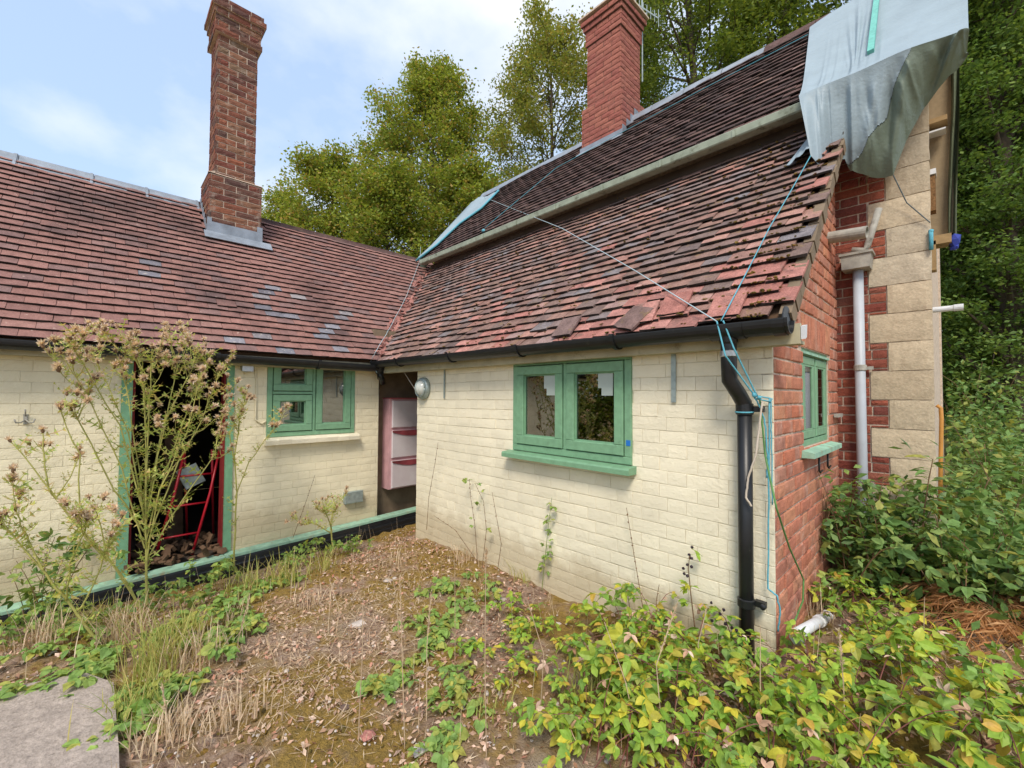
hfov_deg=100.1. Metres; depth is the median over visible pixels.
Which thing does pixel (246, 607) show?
dry grass stalk
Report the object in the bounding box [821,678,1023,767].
bramble
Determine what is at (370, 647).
dead stalks
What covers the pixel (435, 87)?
broadleaf tree
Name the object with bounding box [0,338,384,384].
rain gutter
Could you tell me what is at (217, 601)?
weed
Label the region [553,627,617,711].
grass tuft
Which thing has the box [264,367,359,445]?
window
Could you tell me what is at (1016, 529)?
shrub
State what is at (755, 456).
cable
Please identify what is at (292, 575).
grass tuft
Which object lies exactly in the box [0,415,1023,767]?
ground
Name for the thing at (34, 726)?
concrete path
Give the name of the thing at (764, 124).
eaves gutter
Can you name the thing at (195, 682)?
weed
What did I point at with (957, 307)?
gable overflow
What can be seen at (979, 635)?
dead fern
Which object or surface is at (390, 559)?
grass tuft
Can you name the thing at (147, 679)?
grass tuft
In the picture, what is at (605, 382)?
notice
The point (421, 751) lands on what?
stone
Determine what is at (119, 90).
sky
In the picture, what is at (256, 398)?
cable
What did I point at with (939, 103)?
gable boarding
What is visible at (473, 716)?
leaf litter
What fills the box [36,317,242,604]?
thistle
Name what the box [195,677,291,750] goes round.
grass tuft
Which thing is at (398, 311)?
cord
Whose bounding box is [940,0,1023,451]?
woodland tree
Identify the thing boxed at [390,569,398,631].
dry grass stalk
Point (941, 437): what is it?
orange hose
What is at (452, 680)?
weed
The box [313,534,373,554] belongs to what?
weed
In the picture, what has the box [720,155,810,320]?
rope
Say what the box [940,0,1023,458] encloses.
woodland tree
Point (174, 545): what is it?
doorway rubble
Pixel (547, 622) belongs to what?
bramble
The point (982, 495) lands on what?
shrub
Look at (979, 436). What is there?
shrub
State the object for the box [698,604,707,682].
dry grass stalk
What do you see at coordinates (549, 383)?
notice
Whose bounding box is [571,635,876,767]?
bramble
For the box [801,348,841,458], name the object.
window
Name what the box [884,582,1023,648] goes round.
dead fern
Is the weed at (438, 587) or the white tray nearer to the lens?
the weed at (438, 587)
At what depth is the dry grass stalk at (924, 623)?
1.90 m
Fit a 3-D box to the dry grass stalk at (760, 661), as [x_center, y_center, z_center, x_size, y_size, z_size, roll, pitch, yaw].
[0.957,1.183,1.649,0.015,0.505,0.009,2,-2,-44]
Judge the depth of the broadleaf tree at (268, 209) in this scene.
17.94 m
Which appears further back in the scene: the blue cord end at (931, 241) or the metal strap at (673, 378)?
the blue cord end at (931, 241)
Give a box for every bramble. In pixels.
[444,618,537,681]
[468,644,590,746]
[478,590,560,630]
[505,632,696,739]
[507,609,590,671]
[517,670,741,767]
[531,618,647,690]
[567,583,784,680]
[568,583,684,654]
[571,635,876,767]
[600,642,816,767]
[698,674,969,767]
[725,619,1023,767]
[808,569,932,635]
[810,598,1023,740]
[815,628,1023,767]
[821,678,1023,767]
[891,632,1023,709]
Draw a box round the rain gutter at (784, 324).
[370,306,794,366]
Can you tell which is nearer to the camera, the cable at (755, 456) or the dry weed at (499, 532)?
the cable at (755, 456)
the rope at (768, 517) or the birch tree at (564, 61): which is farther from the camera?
the birch tree at (564, 61)
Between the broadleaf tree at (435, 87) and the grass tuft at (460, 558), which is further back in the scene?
the broadleaf tree at (435, 87)
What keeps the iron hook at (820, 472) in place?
attached to the lean to
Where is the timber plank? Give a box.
[164,434,182,543]
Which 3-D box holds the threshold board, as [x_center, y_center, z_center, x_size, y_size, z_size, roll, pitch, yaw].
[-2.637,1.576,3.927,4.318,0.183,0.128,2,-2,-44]
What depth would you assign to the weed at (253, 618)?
2.63 m
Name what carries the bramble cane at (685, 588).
on the ground
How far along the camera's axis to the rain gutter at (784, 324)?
2.47 m
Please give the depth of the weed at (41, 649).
2.42 m
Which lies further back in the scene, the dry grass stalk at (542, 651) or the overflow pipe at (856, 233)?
the overflow pipe at (856, 233)
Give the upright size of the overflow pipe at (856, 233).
0.108 m
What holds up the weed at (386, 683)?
on the ground
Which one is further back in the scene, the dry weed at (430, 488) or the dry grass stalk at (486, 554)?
the dry weed at (430, 488)
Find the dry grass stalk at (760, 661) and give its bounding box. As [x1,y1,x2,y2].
[760,626,760,730]
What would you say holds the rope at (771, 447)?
hanging from the rope knot
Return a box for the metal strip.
[443,370,444,397]
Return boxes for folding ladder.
[156,449,219,555]
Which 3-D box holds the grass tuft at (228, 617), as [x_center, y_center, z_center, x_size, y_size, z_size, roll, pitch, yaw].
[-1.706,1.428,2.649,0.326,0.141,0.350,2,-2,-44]
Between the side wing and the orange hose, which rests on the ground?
the side wing
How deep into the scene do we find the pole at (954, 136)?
3.14 m
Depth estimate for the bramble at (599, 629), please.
2.35 m
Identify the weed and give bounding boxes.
[0,591,99,648]
[0,611,107,665]
[0,652,122,701]
[32,618,186,682]
[62,678,185,750]
[92,577,194,620]
[121,667,211,718]
[160,554,241,591]
[168,586,241,626]
[175,619,253,660]
[188,596,269,634]
[238,571,305,604]
[271,537,319,570]
[293,476,314,536]
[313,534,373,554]
[355,656,417,704]
[391,659,495,734]
[392,605,461,638]
[400,686,469,767]
[405,620,476,666]
[413,571,488,598]
[426,445,437,529]
[436,517,474,557]
[441,579,503,612]
[462,478,479,563]
[475,483,491,567]
[492,493,501,568]
[626,508,642,607]
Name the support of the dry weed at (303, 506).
on the ground
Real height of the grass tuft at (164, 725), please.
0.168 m
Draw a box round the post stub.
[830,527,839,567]
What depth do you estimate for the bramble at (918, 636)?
1.94 m
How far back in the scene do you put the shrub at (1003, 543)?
2.61 m
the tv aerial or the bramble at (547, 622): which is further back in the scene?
the tv aerial
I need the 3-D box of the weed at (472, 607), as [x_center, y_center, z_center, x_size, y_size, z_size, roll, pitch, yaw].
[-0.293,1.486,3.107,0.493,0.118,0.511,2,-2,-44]
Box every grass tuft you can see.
[1,596,91,655]
[56,592,132,634]
[60,585,172,669]
[67,653,198,741]
[77,600,231,693]
[109,676,212,767]
[140,592,218,655]
[161,612,246,676]
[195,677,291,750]
[205,596,263,632]
[220,551,279,597]
[253,545,311,594]
[288,579,334,614]
[304,547,342,573]
[373,542,417,567]
[447,540,478,566]
[456,671,524,742]
[506,561,534,586]
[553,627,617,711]
[806,586,871,622]
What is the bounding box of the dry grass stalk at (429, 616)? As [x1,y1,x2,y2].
[426,590,431,720]
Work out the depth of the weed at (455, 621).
2.69 m
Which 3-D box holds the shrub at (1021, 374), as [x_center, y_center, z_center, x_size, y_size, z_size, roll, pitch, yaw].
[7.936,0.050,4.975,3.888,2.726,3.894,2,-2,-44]
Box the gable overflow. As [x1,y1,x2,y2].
[933,304,963,312]
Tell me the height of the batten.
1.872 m
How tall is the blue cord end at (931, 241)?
0.145 m
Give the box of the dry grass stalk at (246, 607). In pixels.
[235,594,250,662]
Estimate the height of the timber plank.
1.104 m
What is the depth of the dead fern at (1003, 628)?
2.19 m
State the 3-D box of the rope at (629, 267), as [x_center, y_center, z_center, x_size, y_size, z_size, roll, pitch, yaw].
[0.225,-1.912,5.076,2.877,3.360,5.298,2,-2,-44]
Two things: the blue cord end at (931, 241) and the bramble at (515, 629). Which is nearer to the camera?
the bramble at (515, 629)
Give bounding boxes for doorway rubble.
[123,531,226,573]
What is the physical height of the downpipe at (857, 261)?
2.833 m
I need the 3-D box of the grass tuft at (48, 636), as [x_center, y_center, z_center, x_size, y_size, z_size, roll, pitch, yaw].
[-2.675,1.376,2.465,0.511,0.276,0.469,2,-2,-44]
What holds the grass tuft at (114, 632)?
on the ground
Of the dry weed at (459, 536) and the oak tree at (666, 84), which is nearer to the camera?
the dry weed at (459, 536)
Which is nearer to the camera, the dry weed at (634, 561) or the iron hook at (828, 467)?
the dry weed at (634, 561)
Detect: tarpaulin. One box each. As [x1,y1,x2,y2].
[415,190,499,267]
[787,0,968,177]
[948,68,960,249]
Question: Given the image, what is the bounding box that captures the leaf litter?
[0,524,1023,767]
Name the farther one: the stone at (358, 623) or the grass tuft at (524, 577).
the grass tuft at (524, 577)
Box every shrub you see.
[0,527,129,633]
[817,437,967,613]
[835,446,1023,626]
[885,496,1023,630]
[913,444,1023,572]
[942,338,1023,485]
[943,454,1023,543]
[943,458,1023,515]
[944,390,1023,520]
[944,408,995,427]
[946,403,1023,506]
[968,507,1023,554]
[990,367,1023,460]
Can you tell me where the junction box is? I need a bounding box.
[343,490,362,504]
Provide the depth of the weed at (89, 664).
2.07 m
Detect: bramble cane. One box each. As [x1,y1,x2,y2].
[678,546,707,626]
[710,601,744,637]
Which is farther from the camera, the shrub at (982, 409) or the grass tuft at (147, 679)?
the shrub at (982, 409)
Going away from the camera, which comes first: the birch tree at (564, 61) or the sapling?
the sapling
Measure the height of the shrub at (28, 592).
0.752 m
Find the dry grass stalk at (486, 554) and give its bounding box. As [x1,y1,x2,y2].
[483,547,488,757]
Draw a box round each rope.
[482,196,715,320]
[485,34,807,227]
[716,321,752,393]
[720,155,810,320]
[723,320,756,393]
[755,397,768,477]
[767,399,780,631]
[770,400,772,504]
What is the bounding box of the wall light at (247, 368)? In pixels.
[240,366,253,371]
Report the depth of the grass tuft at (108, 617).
2.78 m
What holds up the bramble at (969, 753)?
on the ground
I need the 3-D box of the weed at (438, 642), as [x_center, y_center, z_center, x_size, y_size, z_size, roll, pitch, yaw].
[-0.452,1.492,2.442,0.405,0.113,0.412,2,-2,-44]
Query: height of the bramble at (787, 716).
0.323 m
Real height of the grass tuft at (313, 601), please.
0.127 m
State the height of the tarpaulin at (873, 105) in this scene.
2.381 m
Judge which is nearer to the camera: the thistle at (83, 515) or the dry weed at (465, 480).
the thistle at (83, 515)
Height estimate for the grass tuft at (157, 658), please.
0.321 m
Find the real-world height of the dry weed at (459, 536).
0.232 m
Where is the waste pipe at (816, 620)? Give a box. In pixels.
[789,609,835,645]
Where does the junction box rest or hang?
attached to the side wing
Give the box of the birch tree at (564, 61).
[476,0,592,183]
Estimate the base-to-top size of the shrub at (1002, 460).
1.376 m
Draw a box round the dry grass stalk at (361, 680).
[358,609,362,741]
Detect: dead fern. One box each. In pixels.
[878,582,1023,663]
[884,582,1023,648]
[890,562,1023,627]
[924,593,1023,666]
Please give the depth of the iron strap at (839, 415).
3.14 m
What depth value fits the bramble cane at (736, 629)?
2.08 m
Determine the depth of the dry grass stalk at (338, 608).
2.60 m
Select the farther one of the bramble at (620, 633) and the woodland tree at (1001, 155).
the woodland tree at (1001, 155)
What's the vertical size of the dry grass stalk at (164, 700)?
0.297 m
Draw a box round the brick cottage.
[424,0,944,573]
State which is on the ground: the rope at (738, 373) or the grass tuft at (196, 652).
the grass tuft at (196, 652)
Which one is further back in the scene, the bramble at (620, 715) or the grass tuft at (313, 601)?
the grass tuft at (313, 601)
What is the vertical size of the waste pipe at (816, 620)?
0.252 m
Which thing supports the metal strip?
attached to the lean to
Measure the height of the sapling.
1.071 m
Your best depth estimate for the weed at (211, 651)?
2.38 m
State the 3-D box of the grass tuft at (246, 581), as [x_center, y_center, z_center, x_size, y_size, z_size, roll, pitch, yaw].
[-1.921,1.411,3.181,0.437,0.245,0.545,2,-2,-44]
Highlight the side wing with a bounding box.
[0,0,432,605]
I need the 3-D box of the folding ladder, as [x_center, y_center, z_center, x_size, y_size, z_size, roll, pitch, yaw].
[-3.162,1.122,4.171,0.543,0.957,0.492,2,-2,-44]
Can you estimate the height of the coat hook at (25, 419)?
0.113 m
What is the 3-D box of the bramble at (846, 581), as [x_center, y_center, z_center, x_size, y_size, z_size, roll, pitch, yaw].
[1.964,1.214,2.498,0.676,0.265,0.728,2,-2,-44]
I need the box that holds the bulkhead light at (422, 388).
[414,377,430,398]
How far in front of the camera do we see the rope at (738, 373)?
2.09 m
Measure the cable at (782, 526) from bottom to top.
1.128 m
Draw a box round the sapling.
[902,454,954,600]
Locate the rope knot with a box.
[735,392,772,412]
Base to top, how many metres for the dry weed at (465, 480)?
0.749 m
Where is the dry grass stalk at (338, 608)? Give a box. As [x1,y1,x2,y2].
[330,582,339,632]
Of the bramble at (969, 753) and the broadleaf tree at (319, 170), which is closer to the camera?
the bramble at (969, 753)
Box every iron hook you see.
[818,458,822,473]
[827,454,831,468]
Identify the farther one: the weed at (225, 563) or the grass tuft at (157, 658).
the weed at (225, 563)
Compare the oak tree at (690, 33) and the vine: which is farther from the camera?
the oak tree at (690, 33)
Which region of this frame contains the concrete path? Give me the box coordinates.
[0,673,118,767]
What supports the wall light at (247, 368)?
attached to the side wing
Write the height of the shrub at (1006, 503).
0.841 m
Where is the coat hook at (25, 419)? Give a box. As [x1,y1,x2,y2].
[14,409,35,423]
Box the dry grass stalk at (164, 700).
[158,682,174,747]
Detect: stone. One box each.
[338,704,349,710]
[348,620,366,627]
[360,729,375,741]
[413,742,427,757]
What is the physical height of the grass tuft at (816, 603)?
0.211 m
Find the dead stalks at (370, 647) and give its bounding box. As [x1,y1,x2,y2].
[3,524,1012,767]
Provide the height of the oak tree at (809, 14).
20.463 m
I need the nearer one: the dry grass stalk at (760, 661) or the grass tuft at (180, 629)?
the dry grass stalk at (760, 661)
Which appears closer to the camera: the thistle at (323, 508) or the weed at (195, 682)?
the weed at (195, 682)
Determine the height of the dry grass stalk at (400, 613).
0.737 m
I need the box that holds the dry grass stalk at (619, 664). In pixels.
[604,622,632,713]
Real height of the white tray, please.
0.252 m
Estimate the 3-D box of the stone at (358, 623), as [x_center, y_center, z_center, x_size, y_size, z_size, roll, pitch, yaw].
[-0.968,1.508,2.686,0.096,0.040,0.093,2,-2,-44]
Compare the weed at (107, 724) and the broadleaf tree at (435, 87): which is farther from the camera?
the broadleaf tree at (435, 87)
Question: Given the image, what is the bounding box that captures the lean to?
[377,130,845,659]
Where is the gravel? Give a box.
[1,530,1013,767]
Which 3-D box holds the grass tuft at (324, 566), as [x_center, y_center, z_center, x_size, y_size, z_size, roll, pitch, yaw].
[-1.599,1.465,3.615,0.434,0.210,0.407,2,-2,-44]
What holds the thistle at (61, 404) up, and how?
on the ground
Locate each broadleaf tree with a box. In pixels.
[261,137,391,246]
[261,176,320,228]
[303,46,511,263]
[321,142,441,257]
[414,140,506,262]
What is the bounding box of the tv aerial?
[635,0,658,82]
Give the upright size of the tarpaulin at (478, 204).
1.593 m
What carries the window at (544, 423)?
in the lean to
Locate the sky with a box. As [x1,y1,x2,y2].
[0,0,850,251]
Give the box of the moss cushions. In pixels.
[104,543,1023,767]
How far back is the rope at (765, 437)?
2.10 m
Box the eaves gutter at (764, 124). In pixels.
[420,102,802,264]
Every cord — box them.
[372,248,420,372]
[893,175,929,222]
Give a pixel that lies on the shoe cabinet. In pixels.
(399, 448)
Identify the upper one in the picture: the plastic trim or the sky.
the sky
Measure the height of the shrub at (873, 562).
1.064 m
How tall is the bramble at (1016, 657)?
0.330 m
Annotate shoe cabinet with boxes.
[382,398,417,489]
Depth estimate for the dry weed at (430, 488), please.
4.14 m
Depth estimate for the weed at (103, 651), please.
2.32 m
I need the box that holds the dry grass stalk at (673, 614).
[656,602,677,750]
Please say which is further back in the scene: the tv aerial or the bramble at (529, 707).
the tv aerial
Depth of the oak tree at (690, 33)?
14.73 m
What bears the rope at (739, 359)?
hanging from the rain gutter at (784, 324)
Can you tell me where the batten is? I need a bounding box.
[867,0,879,54]
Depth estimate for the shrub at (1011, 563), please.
2.37 m
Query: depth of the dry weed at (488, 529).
3.51 m
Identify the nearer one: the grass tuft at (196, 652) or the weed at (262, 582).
the grass tuft at (196, 652)
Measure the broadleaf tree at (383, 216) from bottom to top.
9.335 m
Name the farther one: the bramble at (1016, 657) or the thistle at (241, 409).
the thistle at (241, 409)
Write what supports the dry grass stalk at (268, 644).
on the ground
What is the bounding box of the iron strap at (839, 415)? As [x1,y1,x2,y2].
[834,413,842,416]
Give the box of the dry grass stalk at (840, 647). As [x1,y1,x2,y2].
[836,628,846,759]
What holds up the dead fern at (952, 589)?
on the ground
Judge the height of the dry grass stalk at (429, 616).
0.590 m
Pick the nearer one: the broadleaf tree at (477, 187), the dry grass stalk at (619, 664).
the dry grass stalk at (619, 664)
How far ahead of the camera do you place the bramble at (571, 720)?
1.63 m
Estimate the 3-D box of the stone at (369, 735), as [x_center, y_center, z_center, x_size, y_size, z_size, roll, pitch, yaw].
[-0.610,1.491,1.817,0.061,0.018,0.060,2,-2,-44]
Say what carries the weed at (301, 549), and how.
on the ground
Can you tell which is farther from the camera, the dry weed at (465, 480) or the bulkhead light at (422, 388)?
the bulkhead light at (422, 388)
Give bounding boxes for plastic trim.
[0,512,415,629]
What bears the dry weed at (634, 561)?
on the ground
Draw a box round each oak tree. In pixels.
[563,17,685,148]
[577,0,843,108]
[690,0,848,73]
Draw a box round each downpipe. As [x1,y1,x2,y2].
[720,349,766,659]
[839,207,882,566]
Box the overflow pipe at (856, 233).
[826,226,868,243]
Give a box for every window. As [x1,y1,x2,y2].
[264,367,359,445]
[501,357,636,475]
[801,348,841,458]
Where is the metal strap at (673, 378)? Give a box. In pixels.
[671,354,675,402]
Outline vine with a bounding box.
[537,499,556,586]
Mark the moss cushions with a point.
(330, 763)
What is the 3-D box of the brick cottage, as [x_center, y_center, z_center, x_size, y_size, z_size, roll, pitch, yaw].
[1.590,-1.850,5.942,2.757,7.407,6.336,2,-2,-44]
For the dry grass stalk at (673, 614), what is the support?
on the ground
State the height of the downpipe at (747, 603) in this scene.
1.714 m
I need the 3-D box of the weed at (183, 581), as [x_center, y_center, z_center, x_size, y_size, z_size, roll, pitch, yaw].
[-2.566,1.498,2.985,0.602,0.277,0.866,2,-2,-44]
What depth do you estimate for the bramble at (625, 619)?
2.40 m
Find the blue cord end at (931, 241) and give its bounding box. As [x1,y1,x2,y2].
[928,229,933,249]
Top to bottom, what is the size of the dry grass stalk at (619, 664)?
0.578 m
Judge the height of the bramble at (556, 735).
0.123 m
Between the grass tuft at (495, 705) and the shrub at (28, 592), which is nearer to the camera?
the grass tuft at (495, 705)
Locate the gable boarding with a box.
[928,75,953,272]
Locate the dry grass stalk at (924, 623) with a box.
[923,597,924,691]
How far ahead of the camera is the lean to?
2.91 m
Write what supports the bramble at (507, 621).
on the ground
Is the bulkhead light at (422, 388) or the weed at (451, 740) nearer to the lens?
the weed at (451, 740)
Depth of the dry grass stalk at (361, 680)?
1.80 m
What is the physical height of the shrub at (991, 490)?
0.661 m
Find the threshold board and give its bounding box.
[0,506,415,615]
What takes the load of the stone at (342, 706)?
on the ground
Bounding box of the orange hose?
[935,404,943,518]
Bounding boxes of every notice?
[544,375,554,394]
[598,373,612,395]
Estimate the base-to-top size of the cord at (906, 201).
0.366 m
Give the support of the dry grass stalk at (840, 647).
on the ground
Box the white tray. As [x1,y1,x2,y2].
[176,463,204,489]
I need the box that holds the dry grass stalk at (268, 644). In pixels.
[265,635,284,720]
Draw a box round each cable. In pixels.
[254,367,265,423]
[745,402,762,506]
[759,395,804,620]
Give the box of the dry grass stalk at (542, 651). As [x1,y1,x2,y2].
[526,597,543,705]
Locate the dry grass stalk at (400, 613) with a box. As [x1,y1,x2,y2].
[398,569,404,748]
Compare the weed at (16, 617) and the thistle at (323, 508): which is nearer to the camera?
the weed at (16, 617)
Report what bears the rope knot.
attached to the downpipe at (747, 603)
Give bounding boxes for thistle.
[0,462,138,639]
[3,381,146,617]
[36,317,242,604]
[217,384,292,565]
[284,485,349,545]

